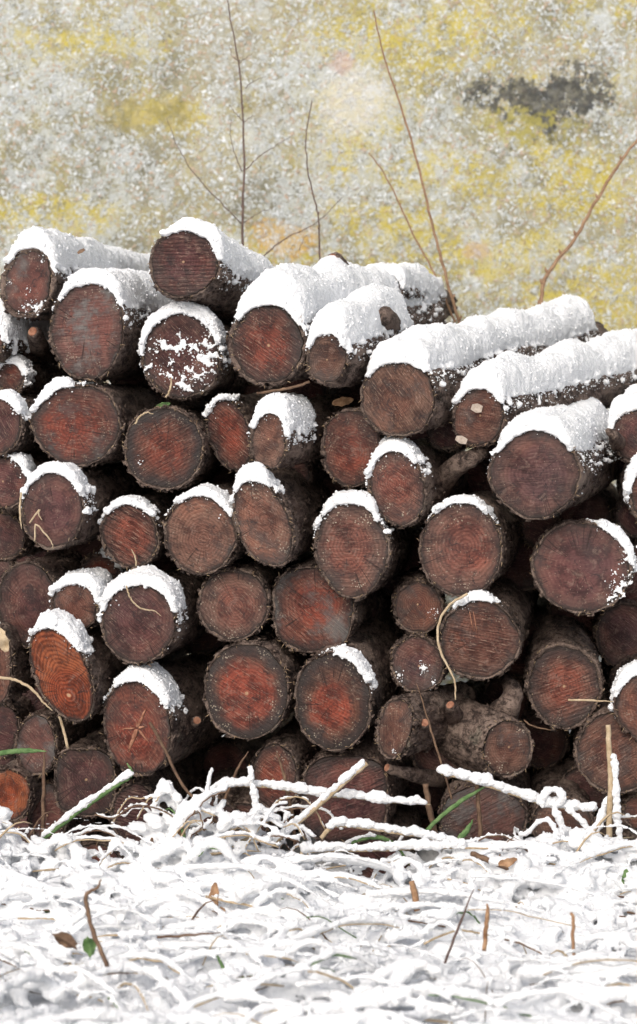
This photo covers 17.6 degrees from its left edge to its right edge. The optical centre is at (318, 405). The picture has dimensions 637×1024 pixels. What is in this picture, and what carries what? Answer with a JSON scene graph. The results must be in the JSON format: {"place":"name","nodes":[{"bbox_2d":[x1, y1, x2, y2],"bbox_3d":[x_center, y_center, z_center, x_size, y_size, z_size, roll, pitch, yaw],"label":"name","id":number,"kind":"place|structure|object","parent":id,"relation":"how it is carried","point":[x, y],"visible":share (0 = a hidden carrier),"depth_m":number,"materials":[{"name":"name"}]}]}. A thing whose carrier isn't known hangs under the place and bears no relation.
{"place":"outdoors","nodes":[
{"label":"outdoors","id":0,"kind":"place"},
{"bbox_2d":[0,730,636,1023],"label":"snow ground","id":1,"kind":"structure","parent":0,"point":[210,963],"depth_m":2.96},
{"bbox_2d":[13,817,33,841],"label":"log","id":2,"kind":"object","parent":1,"relation":"on","point":[22,825],"visible":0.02,"depth_m":3.80,"materials":[{"name":"brown wood"}]},
{"bbox_2d":[0,746,16,764],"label":"log","id":3,"kind":"object","parent":2,"relation":"on","point":[4,761],"visible":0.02,"depth_m":3.82,"materials":[{"name":"brown wood"}]},
{"bbox_2d":[0,695,35,759],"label":"log","id":4,"kind":"object","parent":3,"relation":"on","point":[22,707],"visible":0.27,"depth_m":3.72,"materials":[{"name":"brown wood"}]},
{"bbox_2d":[4,687,47,728],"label":"log","id":5,"kind":"object","parent":4,"relation":"on","point":[36,702],"visible":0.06,"depth_m":3.84,"materials":[{"name":"brown wood"}]},
{"bbox_2d":[0,622,36,706],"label":"log","id":6,"kind":"object","parent":5,"relation":"on","point":[14,660],"visible":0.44,"depth_m":3.55,"materials":[{"name":"brown wood"}]},
{"bbox_2d":[0,548,83,648],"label":"log","id":7,"kind":"object","parent":6,"relation":"on","point":[25,597],"visible":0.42,"depth_m":3.58,"materials":[{"name":"brown wood"}]},
{"bbox_2d":[0,508,47,561],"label":"log","id":8,"kind":"object","parent":7,"relation":"on","point":[15,543],"visible":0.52,"depth_m":3.66,"materials":[{"name":"brown wood"}]},
{"bbox_2d":[0,452,121,511],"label":"log","id":9,"kind":"object","parent":8,"relation":"on","point":[12,482],"visible":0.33,"depth_m":3.56,"materials":[{"name":"brown wood"}]},
{"bbox_2d":[0,396,44,457],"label":"log","id":10,"kind":"object","parent":9,"relation":"on","point":[16,436],"visible":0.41,"depth_m":3.55,"materials":[{"name":"brown wood"}]},
{"bbox_2d":[0,362,104,396],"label":"log","id":11,"kind":"object","parent":10,"relation":"on","point":[12,377],"visible":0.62,"depth_m":3.74,"materials":[{"name":"brown wood"}]},
{"bbox_2d":[0,326,59,365],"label":"log","id":12,"kind":"object","parent":11,"relation":"on","point":[39,348],"visible":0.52,"depth_m":3.69,"materials":[{"name":"brown wood"}]},
{"bbox_2d":[0,298,50,356],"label":"settled snow","id":13,"kind":"structure","parent":12,"relation":"on","point":[13,329],"depth_m":3.65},
{"bbox_2d":[0,248,78,321],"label":"log","id":14,"kind":"object","parent":12,"relation":"on","point":[24,269],"visible":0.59,"depth_m":3.60,"materials":[{"name":"brown wood"}]},
{"bbox_2d":[3,225,149,317],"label":"settled snow","id":15,"kind":"structure","parent":14,"relation":"on","point":[59,248],"depth_m":3.71,"materials":[{"name":"snow"}]},
{"bbox_2d":[41,763,133,838],"bbox_3d":[-0.379,0.650,3.380,0.153,0.128,0.014,0,0,0],"label":"snowy green stalk","id":16,"kind":"object","parent":1,"relation":"on","point":[91,799],"visible":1,"depth_m":3.38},
{"bbox_2d":[71,814,109,835],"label":"log","id":17,"kind":"object","parent":1,"relation":"on","point":[93,820],"visible":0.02,"depth_m":3.84,"materials":[{"name":"brown wood"}]},
{"bbox_2d":[26,761,111,838],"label":"log","id":18,"kind":"object","parent":17,"relation":"on","point":[50,817],"visible":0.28,"depth_m":3.56,"materials":[{"name":"brown wood"}]},
{"bbox_2d":[0,748,54,823],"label":"log","id":19,"kind":"object","parent":18,"relation":"on","point":[20,794],"visible":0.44,"depth_m":3.52,"materials":[{"name":"brown wood"}]},
{"bbox_2d":[12,705,103,777],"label":"log","id":20,"kind":"object","parent":19,"relation":"on","point":[40,729],"visible":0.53,"depth_m":3.54,"materials":[{"name":"brown wood"}]},
{"bbox_2d":[52,727,138,819],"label":"log","id":21,"kind":"object","parent":18,"relation":"on","point":[86,768],"visible":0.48,"depth_m":3.53,"materials":[{"name":"brown wood"}]},
{"bbox_2d":[193,744,239,799],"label":"log","id":22,"kind":"object","parent":1,"relation":"on","point":[200,780],"visible":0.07,"depth_m":3.83,"materials":[{"name":"brown wood"}]},
{"bbox_2d":[106,736,221,843],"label":"log","id":23,"kind":"object","parent":22,"relation":"on","point":[189,767],"visible":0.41,"depth_m":3.52,"materials":[{"name":"brown wood"}]},
{"bbox_2d":[200,711,295,775],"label":"log","id":24,"kind":"object","parent":22,"relation":"on","point":[224,752],"visible":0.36,"depth_m":3.90,"materials":[{"name":"brown wood"}]},
{"bbox_2d":[100,648,224,777],"bbox_3d":[-0.201,0.543,3.876,0.146,0.172,0.841,0,0,14],"label":"log","id":25,"kind":"object","parent":24,"relation":"on","point":[130,711],"visible":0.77,"depth_m":3.48,"materials":[{"name":"brown wood"}]},
{"bbox_2d":[28,604,186,724],"bbox_3d":[-0.368,0.443,3.808,0.122,0.187,0.728,0,0,10],"label":"log","id":26,"kind":"object","parent":25,"relation":"on","point":[72,684],"visible":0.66,"depth_m":3.46,"materials":[{"name":"brown wood"}]},
{"bbox_2d":[26,608,93,659],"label":"settled snow","id":27,"kind":"structure","parent":26,"relation":"on","point":[71,628],"depth_m":3.46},
{"bbox_2d":[49,568,128,630],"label":"log","id":28,"kind":"object","parent":26,"relation":"on","point":[76,601],"visible":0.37,"depth_m":3.52,"materials":[{"name":"brown wood"}]},
{"bbox_2d":[48,567,113,611],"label":"settled snow","id":29,"kind":"structure","parent":28,"relation":"on","point":[95,580],"depth_m":3.52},
{"bbox_2d":[80,549,129,574],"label":"log","id":30,"kind":"object","parent":28,"relation":"on","point":[94,559],"visible":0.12,"depth_m":3.68,"materials":[{"name":"brown wood"}]},
{"bbox_2d":[21,462,152,551],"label":"log","id":31,"kind":"object","parent":30,"relation":"on","point":[57,500],"visible":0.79,"depth_m":3.50,"materials":[{"name":"brown wood"}]},
{"bbox_2d":[20,461,98,521],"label":"settled snow","id":32,"kind":"structure","parent":31,"relation":"on","point":[74,475],"depth_m":3.50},
{"bbox_2d":[28,382,165,468],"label":"log","id":33,"kind":"object","parent":31,"relation":"on","point":[79,425],"visible":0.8,"depth_m":3.54,"materials":[{"name":"brown wood"}]},
{"bbox_2d":[47,284,155,382],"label":"log","id":34,"kind":"object","parent":33,"relation":"on","point":[90,332],"visible":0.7,"depth_m":3.55,"materials":[{"name":"brown wood"}]},
{"bbox_2d":[52,267,172,328],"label":"settled snow","id":35,"kind":"structure","parent":34,"relation":"on","point":[131,289],"depth_m":3.59,"materials":[{"name":"snow"}]},
{"bbox_2d":[103,661,187,719],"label":"settled snow","id":36,"kind":"structure","parent":25,"relation":"on","point":[157,679],"depth_m":3.48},
{"bbox_2d":[99,565,208,666],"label":"log","id":37,"kind":"object","parent":25,"relation":"on","point":[132,633],"visible":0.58,"depth_m":3.48,"materials":[{"name":"brown wood"}]},
{"bbox_2d":[96,564,187,648],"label":"settled snow","id":38,"kind":"structure","parent":37,"relation":"on","point":[169,588],"depth_m":3.48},
{"bbox_2d":[97,487,187,569],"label":"log","id":39,"kind":"object","parent":37,"relation":"on","point":[124,529],"visible":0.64,"depth_m":3.53,"materials":[{"name":"brown wood"}]},
{"bbox_2d":[150,533,176,571],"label":"log","id":40,"kind":"object","parent":37,"relation":"on","point":[163,564],"visible":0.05,"depth_m":3.85,"materials":[{"name":"brown wood"}]},
{"bbox_2d":[150,470,205,528],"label":"log","id":41,"kind":"object","parent":40,"relation":"on","point":[188,489],"visible":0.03,"depth_m":3.92,"materials":[{"name":"brown wood"}]},
{"bbox_2d":[122,404,223,492],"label":"log","id":42,"kind":"object","parent":41,"relation":"on","point":[169,447],"visible":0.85,"depth_m":3.53,"materials":[{"name":"brown wood"}]},
{"bbox_2d":[140,313,247,402],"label":"log","id":43,"kind":"object","parent":42,"relation":"on","point":[195,329],"visible":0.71,"depth_m":3.56,"materials":[{"name":"brown wood"}]},
{"bbox_2d":[136,300,230,391],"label":"settled snow","id":44,"kind":"structure","parent":43,"relation":"on","point":[206,316],"depth_m":3.56,"materials":[{"name":"snow"}]},
{"bbox_2d":[148,231,251,324],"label":"log","id":45,"kind":"object","parent":43,"relation":"on","point":[184,266],"visible":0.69,"depth_m":3.52,"materials":[{"name":"brown wood"}]},
{"bbox_2d":[151,217,274,290],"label":"settled snow","id":46,"kind":"structure","parent":45,"relation":"on","point":[238,259],"depth_m":3.56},
{"bbox_2d":[274,801,299,831],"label":"log","id":47,"kind":"object","parent":1,"relation":"on","point":[296,811],"visible":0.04,"depth_m":3.87,"materials":[{"name":"brown wood"}]},
{"bbox_2d":[250,714,320,812],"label":"log","id":48,"kind":"object","parent":47,"relation":"on","point":[289,743],"visible":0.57,"depth_m":3.52,"materials":[{"name":"brown wood"}]},
{"bbox_2d":[202,620,315,741],"bbox_3d":[-0.060,0.481,3.898,0.157,0.182,0.823,0,0,9],"label":"log","id":49,"kind":"object","parent":48,"relation":"on","point":[249,687],"visible":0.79,"depth_m":3.50,"materials":[{"name":"brown wood"}]},
{"bbox_2d":[195,550,313,641],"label":"log","id":50,"kind":"object","parent":49,"relation":"on","point":[234,601],"visible":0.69,"depth_m":3.53,"materials":[{"name":"brown wood"}]},
{"bbox_2d":[162,478,248,575],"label":"log","id":51,"kind":"object","parent":50,"relation":"on","point":[201,538],"visible":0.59,"depth_m":3.50,"materials":[{"name":"brown wood"}]},
{"bbox_2d":[164,482,235,522],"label":"settled snow","id":52,"kind":"structure","parent":51,"relation":"on","point":[219,496],"depth_m":3.49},
{"bbox_2d":[205,392,270,473],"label":"log","id":53,"kind":"object","parent":51,"relation":"on","point":[227,429],"visible":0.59,"depth_m":3.58,"materials":[{"name":"brown wood"}]},
{"bbox_2d":[197,776,429,813],"bbox_3d":[-0.012,0.638,3.370,0.390,0.064,0.022,0,0,0],"label":"snowy reed","id":54,"kind":"object","parent":1,"relation":"on","point":[371,796],"visible":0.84,"depth_m":3.37,"materials":[{"name":"snow"}]},
{"bbox_2d":[261,759,367,848],"bbox_3d":[-0.010,0.655,3.340,0.182,0.165,0.015,0,0,0],"label":"snowy reed","id":55,"kind":"object","parent":1,"relation":"on","point":[345,778],"visible":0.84,"depth_m":3.34,"materials":[{"name":"snow"}]},
{"bbox_2d":[0,0,636,684],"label":"roughcast wall","id":56,"kind":"structure","parent":1,"relation":"on","point":[520,118],"depth_m":5.05,"materials":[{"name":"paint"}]},
{"bbox_2d":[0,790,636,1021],"bbox_3d":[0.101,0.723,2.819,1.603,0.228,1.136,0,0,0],"label":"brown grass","id":57,"kind":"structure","parent":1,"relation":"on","point":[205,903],"depth_m":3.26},
{"bbox_2d":[346,794,421,877],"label":"log","id":58,"kind":"object","parent":1,"relation":"on","point":[406,815],"visible":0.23,"depth_m":3.59,"materials":[{"name":"brown wood"}]},
{"bbox_2d":[298,723,415,842],"bbox_3d":[0.097,0.657,3.819,0.164,0.194,0.630,0,0,10],"label":"log","id":59,"kind":"object","parent":58,"relation":"on","point":[325,768],"visible":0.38,"depth_m":3.52,"materials":[{"name":"brown wood"}]},
{"bbox_2d":[293,604,444,753],"bbox_3d":[0.114,0.471,3.877,0.137,0.237,0.855,0,0,13],"label":"log","id":60,"kind":"object","parent":59,"relation":"on","point":[334,712],"visible":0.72,"depth_m":3.48,"materials":[{"name":"brown wood"}]},
{"bbox_2d":[270,556,378,655],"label":"log","id":61,"kind":"object","parent":60,"relation":"on","point":[312,613],"visible":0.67,"depth_m":3.54,"materials":[{"name":"brown wood"}]},
{"bbox_2d":[232,464,331,568],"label":"log","id":62,"kind":"object","parent":61,"relation":"on","point":[270,534],"visible":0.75,"depth_m":3.47,"materials":[{"name":"brown wood"}]},
{"bbox_2d":[228,461,284,503],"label":"settled snow","id":63,"kind":"structure","parent":62,"relation":"on","point":[258,472],"depth_m":3.46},
{"bbox_2d":[246,392,353,469],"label":"log","id":64,"kind":"object","parent":62,"relation":"on","point":[268,446],"visible":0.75,"depth_m":3.48,"materials":[{"name":"brown wood"}]},
{"bbox_2d":[246,392,317,449],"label":"settled snow","id":65,"kind":"structure","parent":64,"relation":"on","point":[291,411],"depth_m":3.48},
{"bbox_2d":[226,252,446,388],"bbox_3d":[0.055,-0.155,3.889,0.148,0.255,0.855,0,0,20],"label":"log","id":66,"kind":"object","parent":65,"relation":"on","point":[266,345],"visible":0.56,"depth_m":3.50,"materials":[{"name":"brown wood"}]},
{"bbox_2d":[227,255,445,335],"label":"settled snow","id":67,"kind":"structure","parent":66,"relation":"on","point":[305,293],"depth_m":3.57,"materials":[{"name":"snow"}]},
{"bbox_2d":[398,281,457,317],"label":"log","id":68,"kind":"object","parent":66,"relation":"on","point":[417,296],"visible":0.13,"depth_m":4.31,"materials":[{"name":"brown wood"}]},
{"bbox_2d":[367,262,446,303],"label":"settled snow","id":69,"kind":"structure","parent":68,"relation":"on","point":[407,277],"depth_m":4.08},
{"bbox_2d":[373,10,461,322],"bbox_3d":[0.208,-0.488,4.300,0.189,0.671,0.009,0,0,0],"label":"cane","id":70,"kind":"object","parent":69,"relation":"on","point":[452,296],"visible":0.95,"depth_m":4.30,"materials":[{"name":"beige plant"}]},
{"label":"log","id":71,"kind":"object","parent":60,"relation":"on","visible":0},
{"bbox_2d":[312,504,421,601],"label":"log","id":72,"kind":"object","parent":71,"relation":"on","point":[353,547],"visible":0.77,"depth_m":3.50,"materials":[{"name":"brown wood"}]},
{"bbox_2d":[320,407,386,489],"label":"log","id":73,"kind":"object","parent":72,"relation":"on","point":[350,440],"visible":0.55,"depth_m":3.55,"materials":[{"name":"brown wood"}]},
{"bbox_2d":[303,306,403,388],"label":"log","id":74,"kind":"object","parent":73,"relation":"on","point":[330,363],"visible":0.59,"depth_m":3.49,"materials":[{"name":"brown wood"}]},
{"bbox_2d":[305,283,413,360],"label":"settled snow","id":75,"kind":"structure","parent":74,"relation":"on","point":[350,319],"depth_m":3.52,"materials":[{"name":"snow"}]},
{"bbox_2d":[313,489,394,539],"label":"settled snow","id":76,"kind":"structure","parent":72,"relation":"on","point":[366,500],"depth_m":3.50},
{"bbox_2d":[365,438,488,528],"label":"log","id":77,"kind":"object","parent":72,"relation":"on","point":[402,491],"visible":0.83,"depth_m":3.51,"materials":[{"name":"brown wood"}]},
{"bbox_2d":[363,436,435,488],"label":"settled snow","id":78,"kind":"structure","parent":77,"relation":"on","point":[409,449],"depth_m":3.50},
{"bbox_2d":[358,321,607,439],"bbox_3d":[0.352,-0.063,3.958,0.137,0.243,1.051,0,0,25],"label":"log","id":79,"kind":"object","parent":78,"relation":"on","point":[400,400],"visible":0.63,"depth_m":3.50,"materials":[{"name":"brown wood"}]},
{"bbox_2d":[365,294,599,390],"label":"settled snow","id":80,"kind":"structure","parent":79,"relation":"on","point":[466,342],"depth_m":3.76,"materials":[{"name":"snow"}]},
{"bbox_2d":[449,369,636,447],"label":"log","id":81,"kind":"object","parent":77,"relation":"on","point":[487,424],"visible":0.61,"depth_m":3.53,"materials":[{"name":"brown wood"}]},
{"bbox_2d":[450,328,636,414],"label":"settled snow","id":82,"kind":"structure","parent":81,"relation":"on","point":[507,375],"depth_m":3.71,"materials":[{"name":"snow"}]},
{"bbox_2d":[320,816,459,841],"bbox_3d":[0.123,0.687,3.320,0.244,0.052,0.017,0,0,0],"label":"snowy reed","id":83,"kind":"object","parent":1,"relation":"on","point":[368,824],"visible":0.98,"depth_m":3.31,"materials":[{"name":"snow"}]},
{"bbox_2d":[299,837,487,853],"bbox_3d":[0.122,0.727,3.290,0.336,0.077,0.020,0,0,0],"label":"snowy reed","id":84,"kind":"object","parent":1,"relation":"on","point":[423,843],"visible":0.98,"depth_m":3.29,"materials":[{"name":"snow"}]},
{"bbox_2d":[437,768,530,840],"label":"log","id":85,"kind":"object","parent":1,"relation":"on","point":[504,813],"visible":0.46,"depth_m":3.50,"materials":[{"name":"brown wood"}]},
{"bbox_2d":[384,679,495,788],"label":"log","id":86,"kind":"object","parent":85,"relation":"on","point":[426,765],"visible":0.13,"depth_m":3.60,"materials":[{"name":"brown wood"}]},
{"bbox_2d":[374,681,475,761],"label":"log","id":87,"kind":"object","parent":86,"relation":"on","point":[402,729],"visible":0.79,"depth_m":3.48,"materials":[{"name":"brown wood"}]},
{"bbox_2d":[356,667,534,780],"bbox_3d":[0.189,0.556,3.752,0.154,0.171,0.597,0,0,-26],"label":"log","id":88,"kind":"object","parent":85,"relation":"on","point":[494,739],"visible":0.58,"depth_m":3.52,"materials":[{"name":"brown wood"}]},
{"bbox_2d":[389,612,448,692],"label":"log","id":89,"kind":"object","parent":88,"relation":"on","point":[409,652],"visible":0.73,"depth_m":3.54,"materials":[{"name":"brown wood"}]},
{"bbox_2d":[390,566,446,635],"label":"log","id":90,"kind":"object","parent":89,"relation":"on","point":[414,601],"visible":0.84,"depth_m":3.56,"materials":[{"name":"brown wood"}]},
{"bbox_2d":[438,574,539,681],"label":"log","id":91,"kind":"object","parent":88,"relation":"on","point":[481,640],"visible":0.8,"depth_m":3.50,"materials":[{"name":"brown wood"}]},
{"bbox_2d":[418,490,521,597],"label":"log","id":92,"kind":"object","parent":91,"relation":"on","point":[459,551],"visible":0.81,"depth_m":3.50,"materials":[{"name":"brown wood"}]},
{"bbox_2d":[436,764,597,811],"bbox_3d":[0.325,0.627,3.380,0.265,0.078,0.021,0,0,0],"label":"snowy reed","id":93,"kind":"object","parent":1,"relation":"on","point":[487,780],"visible":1,"depth_m":3.37,"materials":[{"name":"snow"}]},
{"bbox_2d":[529,736,595,836],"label":"log","id":94,"kind":"object","parent":1,"relation":"on","point":[541,779],"visible":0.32,"depth_m":3.55,"materials":[{"name":"brown wood"}]},
{"bbox_2d":[520,709,570,772],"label":"log","id":95,"kind":"object","parent":94,"relation":"on","point":[551,749],"visible":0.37,"depth_m":3.76,"materials":[{"name":"brown wood"}]},
{"bbox_2d":[593,811,636,839],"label":"log","id":96,"kind":"object","parent":1,"relation":"on","point":[627,833],"visible":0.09,"depth_m":3.55,"materials":[{"name":"brown wood"}]},
{"bbox_2d":[560,715,620,811],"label":"log","id":97,"kind":"object","parent":96,"relation":"on","point":[575,775],"visible":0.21,"depth_m":3.65,"materials":[{"name":"brown wood"}]},
{"bbox_2d":[572,663,636,794],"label":"log","id":98,"kind":"object","parent":97,"relation":"on","point":[589,745],"visible":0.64,"depth_m":3.51,"materials":[{"name":"brown wood"}]},
{"bbox_2d":[523,591,605,731],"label":"log","id":99,"kind":"object","parent":98,"relation":"on","point":[562,671],"visible":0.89,"depth_m":3.55,"materials":[{"name":"brown wood"}]},
{"bbox_2d":[529,518,634,616],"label":"log","id":100,"kind":"object","parent":99,"relation":"on","point":[573,563],"visible":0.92,"depth_m":3.48,"materials":[{"name":"brown wood"}]},
{"bbox_2d":[496,515,535,591],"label":"log","id":101,"kind":"object","parent":100,"relation":"on","point":[518,572],"visible":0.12,"depth_m":3.81,"materials":[{"name":"brown wood"}]},
{"bbox_2d":[487,428,625,521],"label":"log","id":102,"kind":"object","parent":100,"relation":"on","point":[533,475],"visible":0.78,"depth_m":3.44,"materials":[{"name":"brown wood"}]},
{"bbox_2d":[486,397,619,493],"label":"settled snow","id":103,"kind":"structure","parent":102,"relation":"on","point":[581,425],"depth_m":3.50,"materials":[{"name":"snow"}]},
{"bbox_2d":[560,483,619,522],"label":"log","id":104,"kind":"object","parent":100,"relation":"on","point":[600,505],"visible":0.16,"depth_m":3.91,"materials":[{"name":"brown wood"}]},
{"bbox_2d":[585,518,636,604],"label":"settled snow","id":105,"kind":"structure","parent":100,"relation":"on","point":[618,533],"depth_m":3.47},
{"bbox_2d":[601,653,636,741],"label":"log","id":106,"kind":"object","parent":98,"relation":"on","point":[625,703],"visible":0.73,"depth_m":3.50,"materials":[{"name":"brown wood"}]},
{"bbox_2d":[591,598,636,669],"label":"log","id":107,"kind":"object","parent":106,"relation":"on","point":[614,630],"visible":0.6,"depth_m":3.74,"materials":[{"name":"brown wood"}]},
{"bbox_2d":[611,535,636,608],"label":"log","id":108,"kind":"object","parent":107,"relation":"on","point":[631,592],"visible":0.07,"depth_m":3.82,"materials":[{"name":"brown wood"}]},
{"bbox_2d":[613,494,636,540],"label":"log","id":109,"kind":"object","parent":108,"relation":"on","point":[625,520],"visible":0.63,"depth_m":3.83,"materials":[{"name":"brown wood"}]},
{"bbox_2d":[616,463,636,522],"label":"log","id":110,"kind":"object","parent":109,"relation":"on","point":[632,503],"visible":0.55,"depth_m":3.52,"materials":[{"name":"brown wood"}]},
{"bbox_2d":[609,410,636,464],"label":"log","id":111,"kind":"object","parent":110,"relation":"on","point":[626,425],"visible":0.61,"depth_m":3.67,"materials":[{"name":"brown wood"}]},
{"bbox_2d":[0,796,636,1023],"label":"dry grass","id":112,"kind":"structure","parent":0,"point":[318,972],"depth_m":3.10,"materials":[{"name":"plant"}]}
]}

